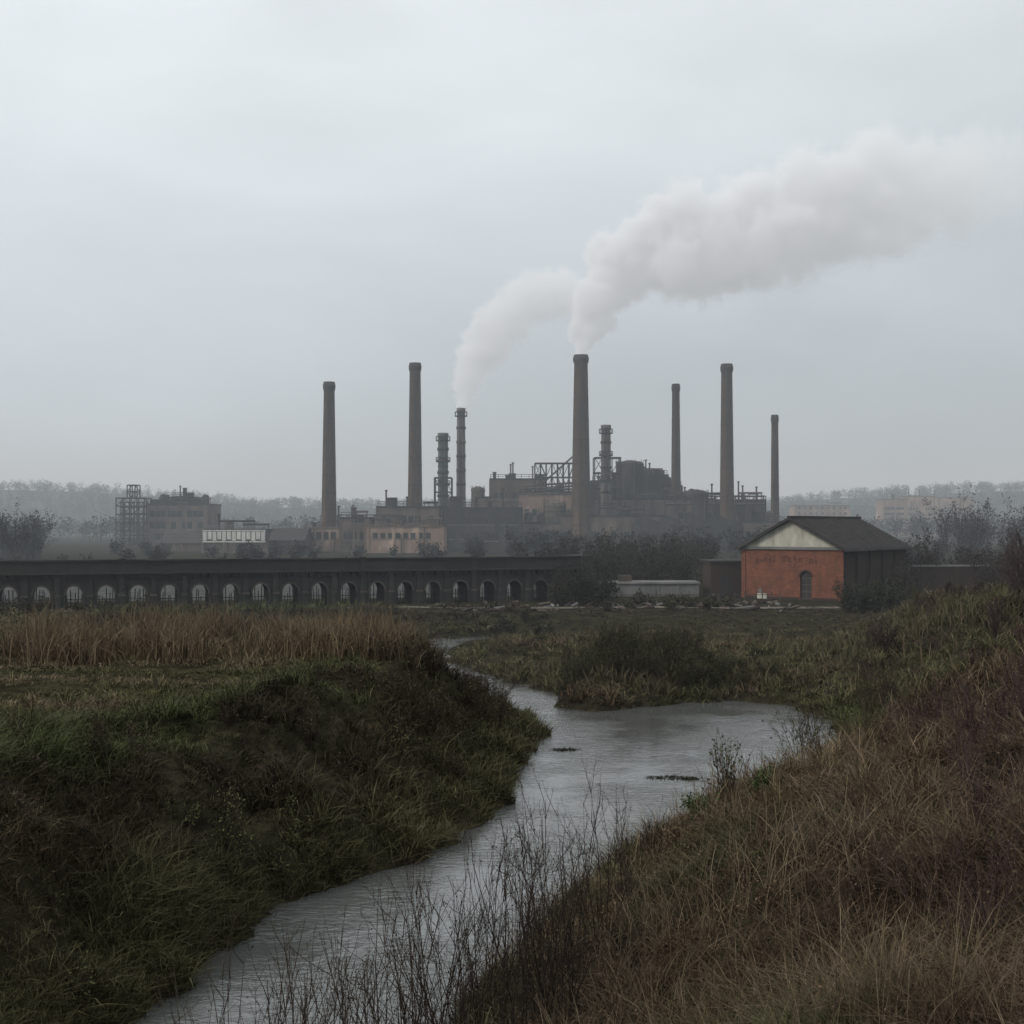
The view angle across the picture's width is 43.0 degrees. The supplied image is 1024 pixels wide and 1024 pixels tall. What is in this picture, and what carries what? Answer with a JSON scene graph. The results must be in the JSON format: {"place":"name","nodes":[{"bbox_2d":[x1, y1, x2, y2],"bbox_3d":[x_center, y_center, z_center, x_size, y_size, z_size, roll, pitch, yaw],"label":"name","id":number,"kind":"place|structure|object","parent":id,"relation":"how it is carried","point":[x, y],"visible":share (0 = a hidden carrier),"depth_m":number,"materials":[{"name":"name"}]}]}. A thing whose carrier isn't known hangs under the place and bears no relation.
{"place":"outdoors","nodes":[
{"label":"outdoors","id":0,"kind":"place"},
{"bbox_2d":[2,583,535,601],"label":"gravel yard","id":1,"kind":"structure","parent":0,"point":[167,590],"depth_m":124.03,"materials":[{"name":"grey gravel"}]},
{"bbox_2d":[133,636,838,1023],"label":"river","id":2,"kind":"structure","parent":0,"point":[635,746],"depth_m":31.85,"materials":[{"name":"grey liquid"}]},
{"bbox_2d":[549,747,700,779],"bbox_3d":[3.423,8.404,43.486,1.610,0.123,7.314,0,-1,-33],"label":"river weed","id":3,"kind":"object","parent":2,"relation":"on","point":[671,777],"visible":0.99,"depth_m":41.15,"materials":[{"name":"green plant"}]},
{"bbox_2d":[0,535,1023,1023],"bbox_3d":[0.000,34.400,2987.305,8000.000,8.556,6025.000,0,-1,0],"label":"ground","id":4,"kind":"structure","parent":0,"point":[72,547],"depth_m":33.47,"materials":[{"name":"green plant"}]},
{"bbox_2d":[115,485,151,546],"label":"scaffold tower","id":5,"kind":"structure","parent":4,"relation":"on","point":[122,522],"depth_m":388.88,"materials":[{"name":"metal"}]},
{"bbox_2d":[159,532,201,550],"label":"warehouse","id":6,"kind":"structure","parent":4,"relation":"on","point":[184,541],"depth_m":320.72,"materials":[{"name":"stone"}]},
{"bbox_2d":[147,494,221,546],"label":"derelict mill","id":7,"kind":"object","parent":4,"relation":"on","point":[165,514],"visible":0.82,"depth_m":389.97,"materials":[{"name":"grey concrete"}]},
{"bbox_2d":[171,486,201,502],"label":"rooftop structure","id":8,"kind":"object","parent":7,"relation":"on","point":[188,495],"visible":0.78,"depth_m":394.24,"materials":[{"name":"metal"}]},
{"bbox_2d":[202,525,265,552],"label":"building","id":9,"kind":"structure","parent":4,"relation":"on","point":[215,536],"depth_m":299.46,"materials":[{"name":"concrete"}]},
{"bbox_2d":[151,889,336,1023],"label":"willow whips","id":10,"kind":"object","parent":4,"relation":"on","point":[290,983],"visible":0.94,"depth_m":13.21,"materials":[{"name":"brown plant"}]},
{"bbox_2d":[150,927,344,1023],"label":"willow whips","id":11,"kind":"object","parent":4,"relation":"on","point":[173,1019],"visible":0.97,"depth_m":12.80,"materials":[{"name":"brown plant"}]},
{"bbox_2d":[203,514,311,552],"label":"office block","id":12,"kind":"structure","parent":4,"relation":"on","point":[228,547],"depth_m":299.94,"materials":[{"name":"white concrete"}]},
{"bbox_2d":[0,611,519,1021],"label":"bank scrub","id":13,"kind":"object","parent":4,"relation":"on","point":[469,699],"visible":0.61,"depth_m":34.78,"materials":[{"name":"green plant"}]},
{"bbox_2d":[149,905,374,1023],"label":"willow whips","id":14,"kind":"object","parent":4,"relation":"on","point":[276,1007],"visible":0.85,"depth_m":13.38,"materials":[{"name":"brown plant"}]},
{"bbox_2d":[269,528,313,553],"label":"warehouse","id":15,"kind":"structure","parent":4,"relation":"on","point":[286,536],"depth_m":292.20,"materials":[{"name":"metal"}]},
{"bbox_2d":[0,554,592,608],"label":"arched viaduct","id":16,"kind":"object","parent":4,"relation":"on","point":[522,576],"visible":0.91,"depth_m":104.36,"materials":[{"name":"brick"}]},
{"bbox_2d":[219,937,394,1023],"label":"willow whips","id":17,"kind":"object","parent":4,"relation":"on","point":[306,985],"visible":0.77,"depth_m":13.64,"materials":[{"name":"brown plant"}]},
{"bbox_2d":[247,926,368,1023],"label":"willow whips","id":18,"kind":"object","parent":4,"relation":"on","point":[301,1007],"visible":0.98,"depth_m":12.46,"materials":[{"name":"brown plant"}]},
{"bbox_2d":[304,506,339,550],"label":"pump house","id":19,"kind":"structure","parent":4,"relation":"on","point":[327,538],"depth_m":317.93,"materials":[{"name":"concrete"}]},
{"bbox_2d":[321,381,336,526],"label":"factory chimney","id":20,"kind":"object","parent":4,"relation":"on","point":[329,509],"visible":0.91,"depth_m":323.83,"materials":[{"name":"brick"}]},
{"bbox_2d":[273,902,434,1023],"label":"willow whips","id":21,"kind":"object","parent":4,"relation":"on","point":[353,998],"visible":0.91,"depth_m":13.62,"materials":[{"name":"brown plant"}]},
{"bbox_2d":[339,505,373,551],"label":"pump house","id":22,"kind":"structure","parent":4,"relation":"on","point":[353,530],"depth_m":311.94,"materials":[{"name":"brick"}]},
{"bbox_2d":[337,514,403,526],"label":"pipe bridge","id":23,"kind":"structure","parent":4,"relation":"on","point":[402,518],"depth_m":321.00,"materials":[{"name":"metal"}]},
{"bbox_2d":[312,923,441,1023],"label":"bare shrub","id":24,"kind":"object","parent":4,"relation":"on","point":[376,994],"visible":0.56,"depth_m":15.61,"materials":[{"name":"brown plant"}]},
{"bbox_2d":[333,851,470,1023],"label":"bare shrub","id":25,"kind":"object","parent":4,"relation":"on","point":[413,988],"visible":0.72,"depth_m":15.80,"materials":[{"name":"brown plant"}]},
{"bbox_2d":[367,517,447,552],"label":"loading hall","id":26,"kind":"structure","parent":4,"relation":"on","point":[382,536],"depth_m":299.95,"materials":[{"name":"brick"}]},
{"bbox_2d":[376,490,441,524],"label":"boiler house","id":27,"kind":"structure","parent":4,"relation":"on","point":[420,513],"depth_m":325.01,"materials":[{"name":"metal"}]},
{"bbox_2d":[408,362,421,505],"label":"factory chimney","id":28,"kind":"object","parent":4,"relation":"on","point":[415,468],"visible":0.82,"depth_m":328.87,"materials":[{"name":"concrete"}]},
{"bbox_2d":[348,863,496,1023],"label":"willow whips","id":29,"kind":"object","parent":4,"relation":"on","point":[403,1012],"visible":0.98,"depth_m":14.16,"materials":[{"name":"brown plant"}]},
{"bbox_2d":[436,433,449,524],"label":"steel stack","id":30,"kind":"object","parent":4,"relation":"on","point":[442,460],"visible":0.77,"depth_m":343.93,"materials":[{"name":"metal"}]},
{"bbox_2d":[434,477,452,524],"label":"pipe gantry","id":31,"kind":"object","parent":4,"relation":"on","point":[442,492],"visible":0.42,"depth_m":342.01,"materials":[{"name":"metal"}]},
{"bbox_2d":[367,807,523,1023],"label":"bare shrub","id":32,"kind":"object","parent":4,"relation":"on","point":[447,990],"visible":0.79,"depth_m":16.64,"materials":[{"name":"brown plant"}]},
{"bbox_2d":[369,883,523,1023],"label":"bare shrub","id":33,"kind":"object","parent":4,"relation":"on","point":[471,988],"visible":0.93,"depth_m":15.85,"materials":[{"name":"brown plant"}]},
{"bbox_2d":[455,408,466,506],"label":"stack","id":34,"kind":"object","parent":4,"relation":"on","point":[461,467],"visible":0.73,"depth_m":349.17,"materials":[{"name":"metal"}]},
{"bbox_2d":[391,832,564,1023],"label":"bare shrub","id":35,"kind":"object","parent":4,"relation":"on","point":[498,942],"visible":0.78,"depth_m":17.19,"materials":[{"name":"brown plant"}]},
{"bbox_2d":[471,486,484,506],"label":"storage silo","id":36,"kind":"object","parent":4,"relation":"on","point":[478,491],"visible":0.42,"depth_m":358.46,"materials":[{"name":"metal"}]},
{"bbox_2d":[444,489,522,550],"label":"turbine hall","id":37,"kind":"structure","parent":4,"relation":"on","point":[461,521],"depth_m":321.98,"materials":[{"name":"concrete"}]},
{"bbox_2d":[0,589,1023,1023],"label":"dry reeds","id":38,"kind":"object","parent":4,"relation":"on","point":[52,641],"visible":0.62,"depth_m":43.41,"materials":[{"name":"brown plant"}]},
{"bbox_2d":[0,526,1023,640],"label":"scrub woodland","id":39,"kind":"object","parent":4,"relation":"on","point":[610,567],"visible":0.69,"depth_m":113.53,"materials":[{"name":"brown plant"}]},
{"bbox_2d":[0,485,1023,563],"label":"bare woodland","id":40,"kind":"object","parent":4,"relation":"on","point":[970,532],"visible":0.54,"depth_m":237.00,"materials":[{"name":"grey plant"}]},
{"bbox_2d":[2,513,1023,541],"bbox_3d":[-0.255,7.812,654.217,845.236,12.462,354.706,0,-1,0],"label":"distant treeline","id":41,"kind":"object","parent":4,"relation":"on","point":[86,527],"visible":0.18,"depth_m":547.00,"materials":[{"name":"grey plant"}]},
{"bbox_2d":[448,851,580,1023],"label":"bare shrub","id":42,"kind":"object","parent":4,"relation":"on","point":[523,961],"visible":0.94,"depth_m":16.41,"materials":[{"name":"brown plant"}]},
{"bbox_2d":[449,795,581,1023],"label":"bare shrub","id":43,"kind":"object","parent":4,"relation":"on","point":[493,921],"visible":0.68,"depth_m":17.66,"materials":[{"name":"brown plant"}]},
{"bbox_2d":[489,462,544,506],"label":"furnace house","id":44,"kind":"structure","parent":4,"relation":"on","point":[511,484],"depth_m":372.08,"materials":[{"name":"concrete"}]},
{"bbox_2d":[479,529,580,553],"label":"store shed","id":45,"kind":"structure","parent":4,"relation":"on","point":[494,543],"depth_m":289.93,"materials":[{"name":"metal"}]},
{"bbox_2d":[523,511,560,537],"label":"coal store","id":46,"kind":"structure","parent":4,"relation":"on","point":[541,524],"depth_m":329.98,"materials":[{"name":"metal"}]},
{"bbox_2d":[546,501,565,521],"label":"storage silo","id":47,"kind":"object","parent":46,"relation":"on","point":[554,508],"visible":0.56,"depth_m":335.79,"materials":[{"name":"metal"}]},
{"bbox_2d":[519,483,571,521],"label":"furnace house","id":48,"kind":"structure","parent":4,"relation":"on","point":[535,503],"depth_m":350.05,"materials":[{"name":"concrete"}]},
{"bbox_2d":[492,764,607,1023],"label":"bare shrub","id":49,"kind":"object","parent":4,"relation":"on","point":[565,938],"visible":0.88,"depth_m":17.43,"materials":[{"name":"brown plant"}]},
{"bbox_2d":[477,754,626,1023],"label":"bare shrub","id":50,"kind":"object","parent":4,"relation":"on","point":[532,871],"visible":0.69,"depth_m":18.35,"materials":[{"name":"brown plant"}]},
{"bbox_2d":[502,782,610,1006],"bbox_3d":[0.626,5.500,18.623,1.606,3.463,2.052,0,-1,0],"label":"bare shrub","id":51,"kind":"object","parent":4,"relation":"on","point":[572,892],"visible":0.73,"depth_m":18.50,"materials":[{"name":"brown plant"}]},
{"bbox_2d":[524,457,590,492],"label":"pipe gantry","id":52,"kind":"object","parent":4,"relation":"on","point":[564,483],"visible":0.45,"depth_m":362.15,"materials":[{"name":"metal"}]},
{"bbox_2d":[570,354,592,549],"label":"factory chimney","id":53,"kind":"object","parent":4,"relation":"on","point":[580,509],"visible":0.98,"depth_m":333.39,"materials":[{"name":"concrete"}]},
{"bbox_2d":[515,886,650,1023],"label":"bare shrub","id":54,"kind":"object","parent":4,"relation":"on","point":[563,985],"visible":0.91,"depth_m":16.88,"materials":[{"name":"brown plant"}]},
{"bbox_2d":[549,750,655,951],"bbox_3d":[1.440,5.186,19.868,1.778,3.220,2.114,0,-1,0],"label":"bare shrub","id":55,"kind":"object","parent":4,"relation":"on","point":[588,871],"visible":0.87,"depth_m":19.80,"materials":[{"name":"brown plant"}]},
{"bbox_2d":[590,461,617,509],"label":"blast house","id":56,"kind":"structure","parent":4,"relation":"on","point":[597,490],"depth_m":362.07,"materials":[{"name":"metal"}]},
{"bbox_2d":[599,425,612,514],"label":"steel stack","id":57,"kind":"object","parent":4,"relation":"on","point":[606,452],"visible":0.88,"depth_m":343.99,"materials":[{"name":"metal"}]},
{"bbox_2d":[593,457,620,514],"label":"pipe gantry","id":58,"kind":"object","parent":4,"relation":"on","point":[612,473],"visible":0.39,"depth_m":349.07,"materials":[{"name":"metal"}]},
{"bbox_2d":[559,495,659,549],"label":"rolling mill","id":59,"kind":"object","parent":4,"relation":"on","point":[623,523],"visible":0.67,"depth_m":333.98,"materials":[{"name":"metal"}]},
{"bbox_2d":[428,600,799,611],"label":"rubble","id":60,"kind":"object","parent":4,"relation":"on","point":[647,604],"visible":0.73,"depth_m":101.69,"materials":[{"name":"brick"}]},
{"bbox_2d":[580,782,663,917],"bbox_3d":[1.883,5.811,21.824,1.286,2.478,1.516,0,-1,41],"label":"bare shrub","id":61,"kind":"object","parent":4,"relation":"on","point":[624,863],"visible":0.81,"depth_m":22.00,"materials":[{"name":"brown plant"}]},
{"bbox_2d":[595,575,700,596],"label":"concrete tank","id":62,"kind":"object","parent":4,"relation":"on","point":[627,585],"visible":0.54,"depth_m":117.78,"materials":[{"name":"concrete"}]},
{"bbox_2d":[595,484,713,520],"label":"rolling mill","id":63,"kind":"object","parent":4,"relation":"on","point":[633,501],"visible":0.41,"depth_m":350.03,"materials":[{"name":"metal"}]},
{"bbox_2d":[616,459,643,497],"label":"storage silo","id":64,"kind":"object","parent":63,"relation":"on","point":[632,478],"visible":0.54,"depth_m":354.86,"materials":[{"name":"metal"}]},
{"bbox_2d":[662,477,682,497],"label":"blast house","id":65,"kind":"structure","parent":63,"relation":"on","point":[666,487],"depth_m":362.07,"materials":[{"name":"metal"}]},
{"bbox_2d":[643,460,668,497],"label":"blast house","id":66,"kind":"structure","parent":4,"relation":"on","point":[654,481],"depth_m":366.10,"materials":[{"name":"metal"}]},
{"bbox_2d":[477,616,852,696],"bbox_3d":[9.523,6.996,69.804,23.173,3.849,23.210,0,-1,0],"label":"willow scrub","id":67,"kind":"object","parent":4,"relation":"on","point":[614,643],"visible":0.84,"depth_m":61.17,"materials":[{"name":"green plant"}]},
{"bbox_2d":[559,590,779,603],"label":"post fence","id":68,"kind":"object","parent":4,"relation":"on","point":[735,599],"visible":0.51,"depth_m":106.25,"materials":[{"name":"metal"}]},
{"bbox_2d":[671,384,680,497],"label":"factory chimney","id":69,"kind":"object","parent":4,"relation":"on","point":[675,470],"visible":0.73,"depth_m":359.23,"materials":[{"name":"concrete"}]},
{"bbox_2d":[635,514,742,550],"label":"machine shop","id":70,"kind":"structure","parent":4,"relation":"on","point":[718,524],"depth_m":321.98,"materials":[{"name":"metal"}]},
{"bbox_2d":[679,789,718,821],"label":"leafy bush","id":71,"kind":"object","parent":4,"relation":"on","point":[690,802],"visible":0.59,"depth_m":26.82,"materials":[{"name":"green plant"}]},
{"bbox_2d":[691,489,708,520],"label":"storage silo","id":72,"kind":"object","parent":4,"relation":"on","point":[699,503],"visible":0.57,"depth_m":336.17,"materials":[{"name":"metal"}]},
{"bbox_2d":[664,496,765,520],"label":"pipe bridge","id":73,"kind":"structure","parent":4,"relation":"on","point":[715,503],"depth_m":338.80,"materials":[{"name":"metal"}]},
{"bbox_2d":[701,559,740,596],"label":"lean to shed","id":74,"kind":"object","parent":4,"relation":"on","point":[721,576],"visible":0.69,"depth_m":116.95,"materials":[{"name":"grey metal"}]},
{"bbox_2d":[699,729,750,803],"bbox_3d":[4.528,5.474,27.928,0.992,1.738,1.147,-1,-1,43],"label":"bare shrub","id":75,"kind":"object","parent":4,"relation":"on","point":[727,775],"visible":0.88,"depth_m":27.90,"materials":[{"name":"brown plant"}]},
{"bbox_2d":[720,363,733,520],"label":"factory chimney","id":76,"kind":"object","parent":4,"relation":"on","point":[726,476],"visible":0.82,"depth_m":328.86,"materials":[{"name":"concrete"}]},
{"bbox_2d":[709,481,764,520],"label":"machine shop","id":77,"kind":"structure","parent":4,"relation":"on","point":[759,508],"depth_m":352.03,"materials":[{"name":"metal"}]},
{"bbox_2d":[735,505,784,539],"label":"machine shop","id":78,"kind":"structure","parent":4,"relation":"on","point":[756,522],"depth_m":329.99,"materials":[{"name":"metal"}]},
{"bbox_2d":[747,762,775,794],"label":"leafy bush","id":79,"kind":"object","parent":4,"relation":"on","point":[763,778],"visible":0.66,"depth_m":26.47,"materials":[{"name":"green plant"}]},
{"bbox_2d":[518,655,1023,1023],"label":"dead bracken","id":80,"kind":"object","parent":4,"relation":"on","point":[667,944],"visible":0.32,"depth_m":17.80,"materials":[{"name":"brown plant"}]},
{"bbox_2d":[771,415,778,520],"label":"factory chimney","id":81,"kind":"object","parent":4,"relation":"on","point":[774,468],"visible":0.79,"depth_m":344.31,"materials":[{"name":"brick"}]},
{"bbox_2d":[762,679,827,763],"bbox_3d":[7.478,5.787,33.768,1.654,3.008,2.446,0,-1,0],"label":"bare shrub","id":82,"kind":"object","parent":4,"relation":"on","point":[800,728],"visible":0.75,"depth_m":33.95,"materials":[{"name":"brown plant"}]},
{"bbox_2d":[789,501,850,516],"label":"apartment block","id":83,"kind":"structure","parent":4,"relation":"on","point":[820,510],"depth_m":700.03,"materials":[{"name":"concrete"}]},
{"bbox_2d":[792,692,848,754],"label":"bare shrub","id":84,"kind":"object","parent":4,"relation":"on","point":[815,724],"visible":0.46,"depth_m":37.45,"materials":[{"name":"brown plant"}]},
{"bbox_2d":[741,549,905,600],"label":"walls","id":85,"kind":"structure","parent":4,"relation":"on","point":[775,571],"depth_m":113.21,"materials":[{"name":"red brick"}]},
{"bbox_2d":[741,521,840,549],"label":"gable","id":86,"kind":"structure","parent":85,"relation":"attached to","point":[789,535],"depth_m":112.82,"materials":[{"name":"paint"}]},
{"bbox_2d":[801,572,810,599],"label":"door","id":87,"kind":"structure","parent":85,"relation":"attached to","point":[805,585],"depth_m":112.14,"materials":[{"name":"wood"}]},
{"bbox_2d":[735,516,912,587],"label":"roof","id":88,"kind":"structure","parent":85,"relation":"on","point":[845,534],"depth_m":115.47,"materials":[{"name":"tile"}]},
{"bbox_2d":[827,701,877,740],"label":"bare shrub","id":89,"kind":"object","parent":4,"relation":"on","point":[845,721],"visible":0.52,"depth_m":40.30,"materials":[{"name":"brown plant"}]},
{"bbox_2d":[834,658,892,717],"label":"bare shrub","id":90,"kind":"object","parent":4,"relation":"on","point":[864,679],"visible":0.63,"depth_m":49.93,"materials":[{"name":"brown plant"}]},
{"bbox_2d":[839,651,904,723],"bbox_3d":[12.715,6.273,45.963,2.046,2.921,1.767,0,-1,-21],"label":"bare shrub","id":91,"kind":"object","parent":4,"relation":"on","point":[865,687],"visible":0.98,"depth_m":45.85,"materials":[{"name":"brown plant"}]},
{"bbox_2d":[876,493,908,536],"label":"apartment block","id":92,"kind":"structure","parent":4,"relation":"on","point":[888,508],"depth_m":720.04,"materials":[{"name":"concrete"}]},
{"bbox_2d":[897,489,935,535],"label":"apartment block","id":93,"kind":"structure","parent":4,"relation":"on","point":[916,503],"depth_m":740.06,"materials":[{"name":"concrete"}]},
{"bbox_2d":[851,574,1023,957],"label":"bramble thicket","id":94,"kind":"object","parent":4,"relation":"on","point":[969,715],"visible":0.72,"depth_m":24.53,"materials":[{"name":"brown plant"}]},
{"bbox_2d":[934,491,974,535],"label":"apartment block","id":95,"kind":"structure","parent":4,"relation":"on","point":[941,503],"depth_m":760.07,"materials":[{"name":"concrete"}]},
{"bbox_2d":[910,565,1006,593],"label":"yard wall","id":96,"kind":"structure","parent":4,"relation":"on","point":[954,574],"depth_m":121.75,"materials":[{"name":"brick"}]},
{"bbox_2d":[989,545,1019,588],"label":"hawthorn shrub","id":97,"kind":"object","parent":4,"relation":"on","point":[999,579],"visible":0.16,"depth_m":99.05,"materials":[{"name":"brown plant"}]},
{"bbox_2d":[998,524,1023,598],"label":"hawthorn shrub","id":98,"kind":"object","parent":4,"relation":"on","point":[1013,584],"visible":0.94,"depth_m":64.23,"materials":[{"name":"brown plant"}]},
{"bbox_2d":[998,529,1023,587],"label":"hawthorn shrub","id":99,"kind":"object","parent":4,"relation":"on","point":[1010,554],"visible":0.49,"depth_m":84.34,"materials":[{"name":"brown plant"}]},
{"bbox_2d":[0,490,1023,534],"bbox_3d":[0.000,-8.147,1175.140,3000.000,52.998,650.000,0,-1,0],"label":"hills","id":100,"kind":"structure","parent":0,"point":[39,506],"depth_m":1048.58,"materials":[{"name":"green plant"}]},
{"bbox_2d":[0,478,1023,522],"bbox_3d":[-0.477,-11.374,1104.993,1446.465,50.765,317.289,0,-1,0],"label":"distant treeline","id":101,"kind":"object","parent":100,"relation":"on","point":[294,504],"visible":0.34,"depth_m":1106.11,"materials":[{"name":"grey plant"}]},
{"bbox_2d":[0,0,1023,508],"label":"sky","id":102,"kind":"structure","parent":0,"point":[214,214],"materials":[{"name":"grey"}]},
{"bbox_2d":[333,606,839,608],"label":"dirt track","id":103,"kind":"structure","parent":0,"point":[618,607],"depth_m":101.32,"materials":[{"name":"brown soil"}]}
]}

